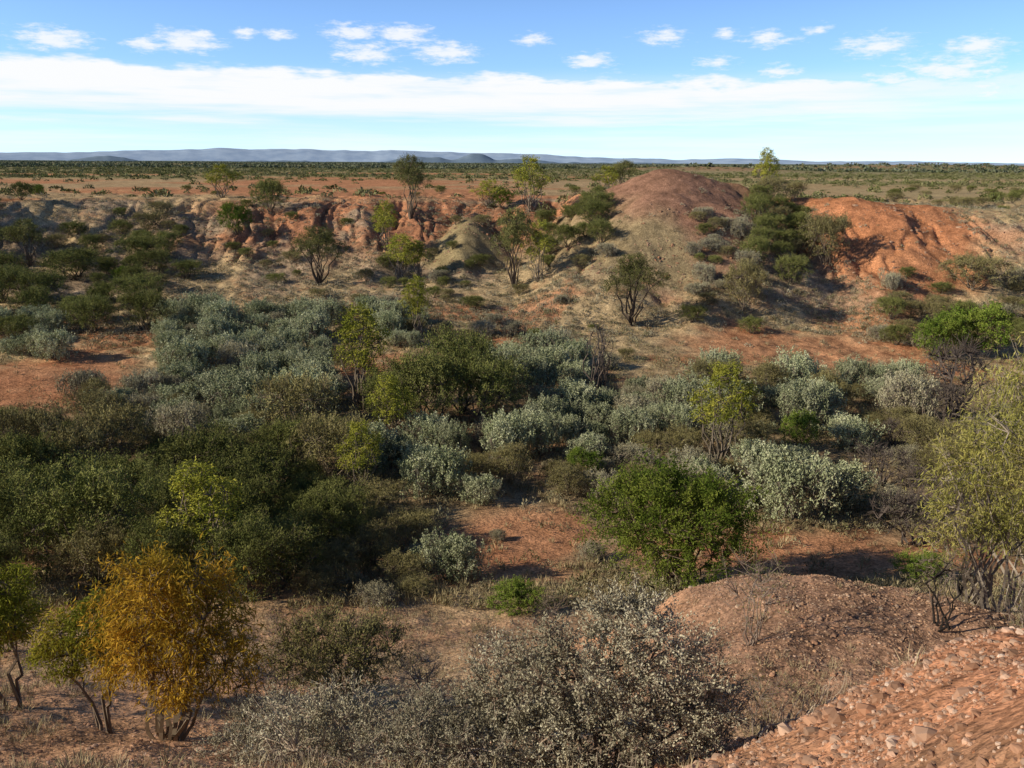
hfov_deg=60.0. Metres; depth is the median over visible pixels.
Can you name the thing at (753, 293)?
grey saltbush
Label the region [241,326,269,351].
saltbush
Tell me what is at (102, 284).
wattle shrub
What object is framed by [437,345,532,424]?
wattle shrub
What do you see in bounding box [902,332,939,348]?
grey saltbush
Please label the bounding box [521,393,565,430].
saltbush
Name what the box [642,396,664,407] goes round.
grey saltbush
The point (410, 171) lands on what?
mulga tree
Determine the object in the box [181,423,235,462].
brown shrub
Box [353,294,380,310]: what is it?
saltbush
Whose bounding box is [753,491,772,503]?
saltbush
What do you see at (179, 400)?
saltbush
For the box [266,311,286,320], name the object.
grey saltbush
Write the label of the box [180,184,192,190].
wattle shrub
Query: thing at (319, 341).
saltbush
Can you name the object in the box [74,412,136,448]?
brown shrub
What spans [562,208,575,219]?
wattle shrub
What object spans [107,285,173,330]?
wattle shrub
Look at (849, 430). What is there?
saltbush
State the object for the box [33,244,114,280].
wattle shrub
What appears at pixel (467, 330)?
brown shrub
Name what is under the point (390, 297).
grey saltbush
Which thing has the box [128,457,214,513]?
wattle shrub
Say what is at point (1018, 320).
wattle shrub
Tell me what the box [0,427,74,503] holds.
wattle shrub
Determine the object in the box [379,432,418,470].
saltbush
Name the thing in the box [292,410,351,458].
wattle shrub
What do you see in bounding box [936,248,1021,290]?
brown shrub
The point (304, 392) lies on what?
brown shrub
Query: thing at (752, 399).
brown shrub
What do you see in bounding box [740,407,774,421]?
brown shrub
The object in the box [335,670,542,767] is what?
bluebush
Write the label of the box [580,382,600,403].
grey saltbush
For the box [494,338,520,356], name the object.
saltbush
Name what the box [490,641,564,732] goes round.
bare twig shrub
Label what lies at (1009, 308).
grey saltbush
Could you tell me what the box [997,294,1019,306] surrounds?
brown shrub
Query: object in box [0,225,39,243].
wattle shrub
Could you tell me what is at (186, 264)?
wattle shrub
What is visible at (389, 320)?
saltbush
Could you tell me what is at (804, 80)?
sky
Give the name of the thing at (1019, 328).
wattle shrub
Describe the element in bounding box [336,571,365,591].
grey saltbush
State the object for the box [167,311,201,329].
saltbush
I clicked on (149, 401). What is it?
grey saltbush
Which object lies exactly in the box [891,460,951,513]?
dead shrub
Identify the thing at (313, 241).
mulga tree
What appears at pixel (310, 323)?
saltbush
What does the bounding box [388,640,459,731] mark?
bare twig shrub
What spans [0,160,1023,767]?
ground
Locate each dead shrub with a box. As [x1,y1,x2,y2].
[845,440,917,486]
[857,484,950,546]
[877,415,907,445]
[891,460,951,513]
[920,331,997,418]
[925,377,973,429]
[937,466,1021,534]
[970,403,1015,423]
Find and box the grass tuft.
[615,740,646,767]
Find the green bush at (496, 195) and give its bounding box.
[488,186,514,207]
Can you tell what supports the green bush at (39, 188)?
on the ground at (676, 190)
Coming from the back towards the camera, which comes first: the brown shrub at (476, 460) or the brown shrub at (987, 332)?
the brown shrub at (987, 332)
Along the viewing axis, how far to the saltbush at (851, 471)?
36.06 m
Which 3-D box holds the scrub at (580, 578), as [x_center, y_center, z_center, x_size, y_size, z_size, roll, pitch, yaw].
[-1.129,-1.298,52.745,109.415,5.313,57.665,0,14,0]
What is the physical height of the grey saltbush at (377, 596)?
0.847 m
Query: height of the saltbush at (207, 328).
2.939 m
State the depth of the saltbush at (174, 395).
49.65 m
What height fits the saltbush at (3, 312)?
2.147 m
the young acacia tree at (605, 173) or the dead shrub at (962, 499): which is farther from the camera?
the young acacia tree at (605, 173)
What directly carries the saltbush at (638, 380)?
on the ground at (676, 190)
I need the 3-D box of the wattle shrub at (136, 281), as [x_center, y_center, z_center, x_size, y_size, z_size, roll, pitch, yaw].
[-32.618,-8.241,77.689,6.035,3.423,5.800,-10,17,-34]
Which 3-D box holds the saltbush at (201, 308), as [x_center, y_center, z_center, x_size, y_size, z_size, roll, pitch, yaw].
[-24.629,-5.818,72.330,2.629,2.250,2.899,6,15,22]
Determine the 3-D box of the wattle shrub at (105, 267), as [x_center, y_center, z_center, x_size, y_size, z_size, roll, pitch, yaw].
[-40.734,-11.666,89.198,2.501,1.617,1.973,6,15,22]
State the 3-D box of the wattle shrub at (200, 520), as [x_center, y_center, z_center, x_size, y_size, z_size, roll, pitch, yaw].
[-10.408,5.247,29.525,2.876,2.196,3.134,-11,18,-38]
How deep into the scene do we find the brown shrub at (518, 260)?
90.21 m
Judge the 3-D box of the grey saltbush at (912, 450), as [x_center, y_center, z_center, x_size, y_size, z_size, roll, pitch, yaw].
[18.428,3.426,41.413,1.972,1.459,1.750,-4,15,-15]
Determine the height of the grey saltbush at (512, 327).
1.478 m
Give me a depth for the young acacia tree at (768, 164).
97.84 m
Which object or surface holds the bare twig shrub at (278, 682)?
on the ground at (676, 190)
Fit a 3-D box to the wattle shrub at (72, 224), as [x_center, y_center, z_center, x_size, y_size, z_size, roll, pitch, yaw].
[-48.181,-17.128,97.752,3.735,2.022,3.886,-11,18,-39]
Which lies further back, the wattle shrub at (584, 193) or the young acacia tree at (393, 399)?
the wattle shrub at (584, 193)
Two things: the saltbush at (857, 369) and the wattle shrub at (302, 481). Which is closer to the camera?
the wattle shrub at (302, 481)
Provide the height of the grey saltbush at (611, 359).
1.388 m
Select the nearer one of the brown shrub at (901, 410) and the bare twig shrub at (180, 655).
the bare twig shrub at (180, 655)
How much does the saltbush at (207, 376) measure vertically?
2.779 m
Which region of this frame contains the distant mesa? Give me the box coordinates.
[62,154,669,163]
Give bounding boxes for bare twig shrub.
[148,623,197,680]
[171,624,232,698]
[204,651,276,732]
[251,639,303,705]
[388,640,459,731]
[456,610,507,668]
[490,619,546,689]
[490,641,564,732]
[530,586,578,636]
[636,585,669,606]
[688,656,764,751]
[712,543,795,645]
[723,656,798,734]
[910,541,974,606]
[994,570,1023,628]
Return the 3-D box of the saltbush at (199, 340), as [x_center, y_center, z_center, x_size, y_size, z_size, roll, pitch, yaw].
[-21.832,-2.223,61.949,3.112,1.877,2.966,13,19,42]
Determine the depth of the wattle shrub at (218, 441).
36.76 m
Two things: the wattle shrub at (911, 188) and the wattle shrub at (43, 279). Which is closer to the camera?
the wattle shrub at (43, 279)
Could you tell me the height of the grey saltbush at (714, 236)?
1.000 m
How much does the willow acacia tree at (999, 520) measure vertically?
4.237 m
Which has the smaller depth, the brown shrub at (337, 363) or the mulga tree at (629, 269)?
the brown shrub at (337, 363)
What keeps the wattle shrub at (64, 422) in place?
on the ground at (676, 190)
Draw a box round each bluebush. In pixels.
[189,681,323,764]
[219,667,428,767]
[248,740,346,767]
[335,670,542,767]
[419,568,765,767]
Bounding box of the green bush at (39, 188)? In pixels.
[30,184,44,195]
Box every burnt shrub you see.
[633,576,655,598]
[918,556,966,631]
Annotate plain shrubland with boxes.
[0,164,1023,210]
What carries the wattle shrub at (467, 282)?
on the ground at (676, 190)
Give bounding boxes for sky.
[0,0,1023,162]
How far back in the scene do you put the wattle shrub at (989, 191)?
148.20 m
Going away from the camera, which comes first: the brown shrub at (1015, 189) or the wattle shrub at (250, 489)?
the wattle shrub at (250, 489)
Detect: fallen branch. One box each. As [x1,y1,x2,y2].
[214,731,332,754]
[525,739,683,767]
[756,669,850,738]
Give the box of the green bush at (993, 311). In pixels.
[938,296,1018,356]
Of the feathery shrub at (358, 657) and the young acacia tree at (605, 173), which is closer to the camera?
the feathery shrub at (358, 657)
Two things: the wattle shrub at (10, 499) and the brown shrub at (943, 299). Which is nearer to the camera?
the wattle shrub at (10, 499)
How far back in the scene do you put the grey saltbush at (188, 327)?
66.94 m
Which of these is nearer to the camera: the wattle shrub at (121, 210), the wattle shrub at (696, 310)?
the wattle shrub at (696, 310)
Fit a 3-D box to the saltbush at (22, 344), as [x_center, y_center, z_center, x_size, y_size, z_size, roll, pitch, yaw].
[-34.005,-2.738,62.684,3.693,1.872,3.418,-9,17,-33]
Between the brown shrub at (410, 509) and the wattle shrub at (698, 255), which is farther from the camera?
the wattle shrub at (698, 255)
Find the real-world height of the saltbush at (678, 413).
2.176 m
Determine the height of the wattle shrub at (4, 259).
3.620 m
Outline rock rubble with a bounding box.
[586,626,1023,767]
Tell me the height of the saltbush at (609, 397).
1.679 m
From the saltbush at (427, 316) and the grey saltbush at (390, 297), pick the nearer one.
the saltbush at (427, 316)
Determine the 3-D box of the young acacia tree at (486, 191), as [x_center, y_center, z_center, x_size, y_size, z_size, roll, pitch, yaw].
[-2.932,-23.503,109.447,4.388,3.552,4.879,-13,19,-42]
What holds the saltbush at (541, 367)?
on the ground at (676, 190)
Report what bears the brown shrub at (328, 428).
on the ground at (676, 190)
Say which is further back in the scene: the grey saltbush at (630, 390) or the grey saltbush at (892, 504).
the grey saltbush at (630, 390)
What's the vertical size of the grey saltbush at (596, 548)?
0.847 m
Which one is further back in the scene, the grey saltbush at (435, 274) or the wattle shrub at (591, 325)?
the grey saltbush at (435, 274)
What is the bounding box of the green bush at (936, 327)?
[911,307,972,359]
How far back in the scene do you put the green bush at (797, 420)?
43.51 m
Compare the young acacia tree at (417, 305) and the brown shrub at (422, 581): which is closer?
the brown shrub at (422, 581)
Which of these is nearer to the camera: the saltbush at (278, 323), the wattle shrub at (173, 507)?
the wattle shrub at (173, 507)
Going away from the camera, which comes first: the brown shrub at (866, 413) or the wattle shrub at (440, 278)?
the brown shrub at (866, 413)
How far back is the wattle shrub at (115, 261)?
90.96 m
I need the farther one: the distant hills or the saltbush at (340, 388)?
the distant hills
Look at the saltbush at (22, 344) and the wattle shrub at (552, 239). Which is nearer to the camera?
the saltbush at (22, 344)
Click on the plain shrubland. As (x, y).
(125, 171)
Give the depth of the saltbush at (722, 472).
37.97 m
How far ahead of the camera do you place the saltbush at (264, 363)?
54.41 m
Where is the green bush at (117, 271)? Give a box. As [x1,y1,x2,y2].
[109,265,129,279]
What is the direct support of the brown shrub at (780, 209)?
on the ground at (676, 190)
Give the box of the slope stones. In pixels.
[0,573,915,767]
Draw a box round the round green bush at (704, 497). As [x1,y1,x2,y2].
[566,438,790,588]
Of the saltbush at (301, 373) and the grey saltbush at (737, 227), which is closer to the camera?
the saltbush at (301, 373)
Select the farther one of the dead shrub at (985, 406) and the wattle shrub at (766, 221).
the wattle shrub at (766, 221)
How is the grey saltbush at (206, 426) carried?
on the ground at (676, 190)
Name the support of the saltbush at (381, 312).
on the ground at (676, 190)
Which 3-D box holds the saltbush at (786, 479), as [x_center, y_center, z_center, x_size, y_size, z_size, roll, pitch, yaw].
[11.036,3.982,35.001,4.511,3.273,3.905,-2,14,-7]
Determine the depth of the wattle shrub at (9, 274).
78.42 m
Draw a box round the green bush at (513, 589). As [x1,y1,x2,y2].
[485,574,548,617]
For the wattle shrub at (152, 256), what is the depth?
87.11 m
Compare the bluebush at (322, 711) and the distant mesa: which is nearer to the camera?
the bluebush at (322, 711)
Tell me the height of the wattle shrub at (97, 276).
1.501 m
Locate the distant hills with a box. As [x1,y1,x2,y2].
[0,148,1023,164]
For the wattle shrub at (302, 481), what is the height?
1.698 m
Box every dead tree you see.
[583,321,606,387]
[596,333,614,390]
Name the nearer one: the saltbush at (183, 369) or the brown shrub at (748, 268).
the saltbush at (183, 369)
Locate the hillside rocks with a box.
[145,196,1022,290]
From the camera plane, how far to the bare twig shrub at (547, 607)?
20.25 m
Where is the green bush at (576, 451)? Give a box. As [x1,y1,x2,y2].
[565,446,606,477]
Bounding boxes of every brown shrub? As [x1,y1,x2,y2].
[0,392,79,465]
[0,581,53,657]
[31,413,115,483]
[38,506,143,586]
[43,233,68,249]
[57,385,131,420]
[65,392,159,466]
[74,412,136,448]
[78,375,113,394]
[91,502,158,541]
[94,233,113,244]
[116,425,160,451]
[127,208,168,230]
[131,405,151,416]
[141,268,170,290]
[143,198,173,217]
[160,219,178,229]
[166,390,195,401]
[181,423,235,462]
[202,423,253,475]
[230,406,270,430]
[242,364,345,448]
[245,428,280,448]
[259,259,272,267]
[261,228,274,237]
[278,248,300,262]
[281,405,376,486]
[286,560,361,605]
[308,287,328,298]
[331,354,351,369]
[337,517,402,569]
[348,472,416,513]
[351,292,367,300]
[355,268,373,280]
[362,503,390,523]
[371,545,438,588]
[384,506,445,543]
[389,503,432,531]
[394,571,435,598]
[400,318,425,331]
[426,247,439,255]
[433,321,452,333]
[439,288,451,295]
[439,294,450,301]
[449,215,462,225]
[450,448,496,477]
[457,328,479,339]
[471,213,491,224]
[477,440,535,483]
[503,256,521,268]
[508,406,526,421]
[511,282,533,295]
[538,455,580,482]
[543,462,595,496]
[569,253,590,268]
[617,347,636,359]
[617,462,656,478]
[629,428,667,452]
[661,421,714,454]
[681,354,750,401]
[689,211,708,220]
[697,289,718,306]
[707,216,727,230]
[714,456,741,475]
[719,244,735,257]
[720,254,770,310]
[723,414,783,444]
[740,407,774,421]
[743,391,767,404]
[749,357,792,396]
[755,173,791,201]
[768,205,793,215]
[781,237,805,253]
[782,179,808,200]
[796,205,854,265]
[808,367,849,396]
[837,385,856,406]
[852,383,872,398]
[856,408,886,424]
[856,412,890,434]
[875,404,916,432]
[884,191,907,201]
[885,290,913,300]
[891,412,961,456]
[892,318,917,330]
[900,412,942,441]
[903,298,926,318]
[906,183,921,190]
[912,442,961,479]
[918,190,931,197]
[920,298,955,322]
[922,291,956,309]
[929,430,992,473]
[930,199,943,204]
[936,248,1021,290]
[940,469,990,502]
[946,183,963,192]
[947,196,963,204]
[949,418,988,440]
[955,195,977,205]
[968,325,1003,341]
[974,196,992,205]
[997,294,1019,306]
[1006,282,1023,290]
[1009,187,1021,191]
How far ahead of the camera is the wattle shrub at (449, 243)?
92.50 m
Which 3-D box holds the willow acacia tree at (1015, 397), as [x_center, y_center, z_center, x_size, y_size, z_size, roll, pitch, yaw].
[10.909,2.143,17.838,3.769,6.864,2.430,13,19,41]
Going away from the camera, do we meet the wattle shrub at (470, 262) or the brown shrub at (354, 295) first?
the brown shrub at (354, 295)
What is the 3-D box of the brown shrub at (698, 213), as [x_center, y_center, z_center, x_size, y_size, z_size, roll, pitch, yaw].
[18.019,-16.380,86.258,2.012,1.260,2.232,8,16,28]
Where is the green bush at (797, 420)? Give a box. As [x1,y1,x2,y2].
[776,408,821,448]
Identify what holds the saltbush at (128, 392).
on the ground at (676, 190)
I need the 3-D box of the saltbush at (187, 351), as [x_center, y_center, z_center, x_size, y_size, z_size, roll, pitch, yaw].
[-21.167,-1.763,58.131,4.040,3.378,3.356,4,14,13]
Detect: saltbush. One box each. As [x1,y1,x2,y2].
[0,306,16,327]
[0,331,59,359]
[0,338,18,353]
[2,319,36,335]
[15,303,57,324]
[25,322,53,334]
[25,327,77,361]
[29,307,71,331]
[54,366,110,399]
[80,387,128,411]
[114,366,163,396]
[117,385,141,397]
[122,390,159,413]
[129,417,159,437]
[142,398,211,438]
[145,316,182,340]
[148,379,202,403]
[148,392,203,415]
[149,345,176,368]
[151,297,184,320]
[151,329,190,350]
[152,372,187,394]
[153,358,208,387]
[155,331,218,375]
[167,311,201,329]
[170,411,207,435]
[171,303,195,316]
[174,289,226,316]
[182,322,197,337]
[184,338,217,366]
[184,367,250,408]
[187,312,245,345]
[192,300,216,319]
[192,369,219,394]
[192,402,215,422]
[196,297,242,323]
[197,419,222,431]
[202,368,263,411]
[205,329,251,362]
[207,336,261,367]
[208,411,268,442]
[209,364,233,374]
[210,400,239,420]
[224,350,286,380]
[231,320,245,335]
[231,387,281,423]
[236,350,283,372]
[238,297,276,317]
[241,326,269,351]
[242,311,272,330]
[249,331,291,354]
[252,367,302,404]
[262,318,284,333]
[265,361,339,421]
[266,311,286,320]
[266,316,300,335]
[270,300,293,319]
[270,326,306,346]
[272,349,292,366]
[278,348,301,368]
[282,341,310,352]
[284,295,319,318]
[284,348,332,369]
[287,310,332,346]
[287,355,341,378]
[293,305,332,330]
[308,334,334,349]
[309,296,351,325]
[311,345,333,358]
[312,371,346,409]
[333,374,348,395]
[333,416,398,460]
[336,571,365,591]
[351,452,390,479]
[351,577,400,612]
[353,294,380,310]
[357,301,382,324]
[370,309,401,329]
[374,308,406,333]
[376,296,410,316]
[378,293,400,302]
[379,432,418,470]
[382,329,405,346]
[392,448,422,477]
[398,409,452,446]
[398,435,473,502]
[401,316,415,324]
[401,328,422,346]
[403,304,428,317]
[403,525,493,584]
[404,542,425,554]
[416,311,431,325]
[428,269,451,282]
[429,418,475,451]
[453,469,502,506]
[469,319,498,337]
[471,415,494,443]
[473,340,523,387]
[476,373,515,393]
[480,406,536,458]
[480,435,503,452]
[481,312,507,324]
[485,452,509,472]
[489,528,506,540]
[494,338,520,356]
[502,319,526,336]
[512,350,563,399]
[513,341,580,381]
[515,404,569,456]
[516,325,572,361]
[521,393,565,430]
[527,385,555,401]
[535,376,607,415]
[542,409,589,443]
[551,327,574,344]
[552,293,569,303]
[554,359,594,383]
[558,399,581,423]
[560,376,585,398]
[562,337,593,365]
[563,429,610,460]
[572,246,595,257]
[572,537,606,561]
[575,399,617,430]
[577,466,620,500]
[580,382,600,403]
[581,418,610,441]
[582,456,615,472]
[592,384,628,406]
[594,242,617,257]
[595,352,621,368]
[603,403,657,444]
[607,442,659,467]
[611,391,655,419]
[620,382,648,396]
[624,374,652,389]
[626,391,658,401]
[636,399,669,430]
[641,374,681,403]
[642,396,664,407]
[654,373,705,407]
[654,401,701,437]
[665,444,722,468]
[670,462,729,496]
[676,358,741,385]
[681,453,741,491]
[683,240,702,255]
[684,282,710,294]
[692,206,715,216]
[692,260,717,281]
[693,374,764,421]
[695,344,742,376]
[695,414,738,441]
[697,237,729,251]
[706,233,722,241]
[710,278,733,288]
[718,216,735,225]
[725,217,756,238]
[726,477,749,490]
[726,486,755,504]
[727,437,787,472]
[727,440,852,525]
[731,216,748,222]
[734,249,761,265]
[735,278,763,296]
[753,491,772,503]
[755,383,789,407]
[767,342,826,384]
[773,374,835,430]
[779,443,820,463]
[789,373,847,421]
[805,455,880,511]
[820,408,890,450]
[824,410,852,437]
[830,354,880,389]
[836,372,853,394]
[856,374,897,405]
[865,324,893,340]
[867,359,904,380]
[871,481,918,519]
[874,365,942,419]
[877,270,908,289]
[882,442,924,470]
[889,357,927,381]
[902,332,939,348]
[968,413,999,436]
[987,402,1021,422]
[997,301,1023,319]
[1003,265,1023,283]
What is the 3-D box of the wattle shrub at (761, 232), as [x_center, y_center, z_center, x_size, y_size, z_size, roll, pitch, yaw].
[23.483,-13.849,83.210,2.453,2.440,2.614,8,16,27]
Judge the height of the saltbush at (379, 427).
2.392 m
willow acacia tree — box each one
[902,391,1023,612]
[964,327,1023,610]
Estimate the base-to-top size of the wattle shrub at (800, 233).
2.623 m
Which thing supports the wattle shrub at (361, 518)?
on the ground at (676, 190)
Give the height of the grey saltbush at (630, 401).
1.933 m
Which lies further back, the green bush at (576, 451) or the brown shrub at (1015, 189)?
the brown shrub at (1015, 189)
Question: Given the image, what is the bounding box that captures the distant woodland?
[0,160,1023,172]
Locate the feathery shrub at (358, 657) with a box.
[253,589,414,717]
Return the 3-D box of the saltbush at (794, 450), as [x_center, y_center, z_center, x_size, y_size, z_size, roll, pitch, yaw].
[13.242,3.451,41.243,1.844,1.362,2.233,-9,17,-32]
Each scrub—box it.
[0,171,1023,348]
[0,268,1023,610]
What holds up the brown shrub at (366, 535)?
on the ground at (676, 190)
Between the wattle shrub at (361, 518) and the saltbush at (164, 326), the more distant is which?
the saltbush at (164, 326)
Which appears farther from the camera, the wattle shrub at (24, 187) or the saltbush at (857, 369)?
the wattle shrub at (24, 187)
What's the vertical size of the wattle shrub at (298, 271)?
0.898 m
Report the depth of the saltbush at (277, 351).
60.91 m
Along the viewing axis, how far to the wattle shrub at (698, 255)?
80.72 m
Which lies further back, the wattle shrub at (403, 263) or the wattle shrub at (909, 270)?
the wattle shrub at (403, 263)
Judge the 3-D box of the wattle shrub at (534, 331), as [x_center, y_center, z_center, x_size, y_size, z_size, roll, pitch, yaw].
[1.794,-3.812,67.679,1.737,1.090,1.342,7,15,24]
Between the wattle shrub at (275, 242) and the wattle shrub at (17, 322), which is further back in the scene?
the wattle shrub at (275, 242)
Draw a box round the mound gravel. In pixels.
[71,573,1023,767]
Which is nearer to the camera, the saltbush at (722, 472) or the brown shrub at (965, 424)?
the saltbush at (722, 472)
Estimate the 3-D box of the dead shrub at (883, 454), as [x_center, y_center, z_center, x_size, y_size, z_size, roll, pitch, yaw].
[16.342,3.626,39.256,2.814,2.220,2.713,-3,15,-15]
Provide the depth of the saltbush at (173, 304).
72.85 m
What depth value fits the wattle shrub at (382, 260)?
89.97 m
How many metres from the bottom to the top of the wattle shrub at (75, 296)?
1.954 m
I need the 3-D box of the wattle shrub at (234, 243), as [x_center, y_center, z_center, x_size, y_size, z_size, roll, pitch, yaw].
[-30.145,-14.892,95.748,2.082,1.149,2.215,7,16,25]
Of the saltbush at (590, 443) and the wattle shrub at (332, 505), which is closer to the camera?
the wattle shrub at (332, 505)
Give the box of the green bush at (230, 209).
[215,201,253,234]
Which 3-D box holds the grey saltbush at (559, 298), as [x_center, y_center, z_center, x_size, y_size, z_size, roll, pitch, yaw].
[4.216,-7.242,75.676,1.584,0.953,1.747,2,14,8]
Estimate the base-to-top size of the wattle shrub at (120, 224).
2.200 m
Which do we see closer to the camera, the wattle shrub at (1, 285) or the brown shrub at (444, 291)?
the wattle shrub at (1, 285)
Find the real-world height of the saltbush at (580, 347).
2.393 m
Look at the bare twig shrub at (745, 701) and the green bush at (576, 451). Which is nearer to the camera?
the bare twig shrub at (745, 701)
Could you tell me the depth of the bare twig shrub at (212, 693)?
15.11 m
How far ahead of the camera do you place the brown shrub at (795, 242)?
84.40 m
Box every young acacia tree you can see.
[149,455,256,575]
[203,163,242,197]
[327,295,393,409]
[332,418,385,500]
[365,372,417,442]
[370,199,397,250]
[381,233,420,278]
[398,274,432,337]
[402,237,431,276]
[469,179,504,206]
[510,154,553,211]
[519,219,555,281]
[591,165,620,189]
[683,359,763,467]
[751,146,781,191]
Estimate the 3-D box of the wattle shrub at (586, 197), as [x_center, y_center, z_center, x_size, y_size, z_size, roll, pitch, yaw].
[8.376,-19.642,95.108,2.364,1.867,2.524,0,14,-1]
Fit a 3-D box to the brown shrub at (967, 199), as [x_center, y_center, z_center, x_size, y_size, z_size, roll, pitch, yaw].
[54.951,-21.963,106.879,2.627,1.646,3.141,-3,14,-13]
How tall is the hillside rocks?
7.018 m
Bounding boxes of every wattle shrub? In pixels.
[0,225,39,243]
[0,250,33,280]
[0,260,30,303]
[0,281,6,305]
[0,313,42,336]
[0,405,20,416]
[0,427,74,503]
[0,446,119,534]
[0,472,65,559]
[0,513,42,574]
[0,531,30,578]
[1,267,37,289]
[1,450,163,576]
[6,181,36,199]
[7,282,57,312]
[11,266,69,300]
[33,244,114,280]
[33,501,94,548]
[51,416,83,444]
[54,291,115,322]
[58,220,89,236]
[59,293,92,310]
[61,295,119,332]
[76,233,104,250]
[79,447,166,501]
[85,286,113,301]
[86,271,108,282]
[88,280,115,299]
[93,255,118,268]
[97,261,118,274]
[104,232,175,263]
[106,271,174,305]
[107,217,135,235]
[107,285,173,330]
[110,206,128,215]
[112,513,204,586]
[117,264,147,277]
[118,512,196,571]
[119,253,150,270]
[126,228,153,247]
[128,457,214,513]
[132,246,174,272]
[134,463,197,518]
[135,439,194,471]
[140,433,183,465]
[153,413,249,479]
[154,229,184,250]
[161,495,240,545]
[163,504,232,570]
[164,258,207,278]
[170,223,188,235]
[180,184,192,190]
[182,471,235,511]
[190,514,306,603]
[202,468,291,523]
[203,440,309,508]
[207,503,278,571]
[224,449,283,489]
[225,241,241,250]
[229,510,272,523]
[237,510,330,584]
[238,247,253,256]
[239,199,251,207]
[239,415,322,474]
[248,176,291,213]
[264,272,286,282]
[265,240,278,246]
[268,483,310,514]
[269,501,307,535]
[275,485,366,562]
[277,470,322,503]
[282,454,323,489]
[284,211,298,219]
[291,269,301,276]
[291,474,379,536]
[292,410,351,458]
[308,470,351,490]
[317,234,334,249]
[326,507,372,548]
[335,324,356,332]
[338,217,354,225]
[354,362,429,426]
[375,346,471,417]
[376,255,396,267]
[379,275,398,287]
[395,259,409,268]
[397,276,409,286]
[416,322,501,413]
[425,285,441,297]
[433,185,446,193]
[434,266,448,272]
[435,276,449,287]
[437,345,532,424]
[444,240,458,249]
[457,294,485,309]
[459,280,472,285]
[464,259,474,268]
[469,253,492,265]
[527,328,545,335]
[532,207,561,226]
[534,235,558,252]
[537,254,555,264]
[540,220,556,234]
[552,222,585,247]
[560,203,572,217]
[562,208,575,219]
[568,185,582,194]
[568,205,581,212]
[571,197,607,222]
[575,221,595,236]
[577,198,615,221]
[578,190,593,201]
[580,192,596,200]
[586,216,616,243]
[587,324,600,329]
[588,184,607,197]
[590,189,616,213]
[677,302,707,322]
[693,252,706,260]
[696,222,713,234]
[706,254,722,263]
[736,235,775,265]
[736,315,766,333]
[740,193,771,219]
[746,190,774,211]
[748,183,774,193]
[749,225,773,243]
[752,214,778,230]
[765,214,787,229]
[768,227,796,242]
[770,240,794,258]
[771,195,792,212]
[772,252,814,284]
[779,210,814,232]
[779,229,816,254]
[785,201,795,213]
[790,204,811,213]
[871,296,907,319]
[877,322,916,344]
[888,187,901,198]
[898,266,915,278]
[905,187,916,191]
[927,281,955,293]
[952,299,981,314]
[966,185,977,191]
[983,188,997,194]
[988,191,1006,199]
[996,204,1010,208]
[1004,192,1023,202]
[1007,317,1023,325]
[1009,189,1023,195]
[1010,321,1023,339]
[1013,297,1023,315]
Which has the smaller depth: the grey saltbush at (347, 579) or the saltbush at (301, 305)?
the grey saltbush at (347, 579)
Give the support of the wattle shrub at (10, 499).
on the ground at (676, 190)
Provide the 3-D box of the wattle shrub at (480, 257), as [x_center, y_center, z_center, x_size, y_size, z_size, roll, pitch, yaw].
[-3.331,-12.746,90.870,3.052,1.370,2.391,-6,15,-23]
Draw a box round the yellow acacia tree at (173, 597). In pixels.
[59,529,276,740]
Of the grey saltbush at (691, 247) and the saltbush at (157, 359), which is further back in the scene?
the grey saltbush at (691, 247)
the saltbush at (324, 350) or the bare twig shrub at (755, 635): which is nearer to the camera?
the bare twig shrub at (755, 635)
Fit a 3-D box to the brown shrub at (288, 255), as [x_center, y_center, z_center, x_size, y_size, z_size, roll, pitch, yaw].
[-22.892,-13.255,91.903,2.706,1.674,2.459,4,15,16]
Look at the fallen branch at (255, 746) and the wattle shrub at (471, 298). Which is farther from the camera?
the wattle shrub at (471, 298)
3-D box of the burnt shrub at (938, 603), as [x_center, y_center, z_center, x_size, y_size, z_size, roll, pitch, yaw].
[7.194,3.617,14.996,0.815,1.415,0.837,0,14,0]
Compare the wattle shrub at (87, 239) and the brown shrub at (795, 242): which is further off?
the wattle shrub at (87, 239)
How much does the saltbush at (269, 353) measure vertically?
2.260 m
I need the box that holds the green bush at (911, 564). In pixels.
[888,546,949,583]
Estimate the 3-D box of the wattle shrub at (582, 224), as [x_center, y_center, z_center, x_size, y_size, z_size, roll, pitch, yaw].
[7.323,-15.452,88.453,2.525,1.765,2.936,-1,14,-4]
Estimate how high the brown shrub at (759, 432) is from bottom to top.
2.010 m
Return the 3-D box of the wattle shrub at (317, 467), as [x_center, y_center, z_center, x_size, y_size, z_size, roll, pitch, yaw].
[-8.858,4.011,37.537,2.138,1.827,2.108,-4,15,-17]
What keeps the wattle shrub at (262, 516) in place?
on the ground at (676, 190)
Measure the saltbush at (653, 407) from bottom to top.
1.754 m
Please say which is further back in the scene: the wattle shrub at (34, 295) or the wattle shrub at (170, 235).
the wattle shrub at (170, 235)
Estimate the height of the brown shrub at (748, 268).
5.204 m
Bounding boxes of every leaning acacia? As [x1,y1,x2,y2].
[0,556,53,710]
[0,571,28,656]
[19,578,153,733]
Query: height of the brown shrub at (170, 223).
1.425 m
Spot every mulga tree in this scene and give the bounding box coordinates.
[0,216,48,266]
[288,224,350,284]
[392,152,433,218]
[490,204,538,287]
[601,252,671,326]
[612,159,637,183]
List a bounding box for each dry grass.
[0,265,1023,608]
[0,571,1023,767]
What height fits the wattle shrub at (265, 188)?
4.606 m
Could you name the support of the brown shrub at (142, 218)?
on the ground at (676, 190)
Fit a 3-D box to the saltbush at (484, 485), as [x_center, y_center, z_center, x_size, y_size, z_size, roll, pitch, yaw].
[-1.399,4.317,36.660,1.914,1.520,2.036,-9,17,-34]
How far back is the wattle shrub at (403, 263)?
91.61 m
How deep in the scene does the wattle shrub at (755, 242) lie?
81.30 m

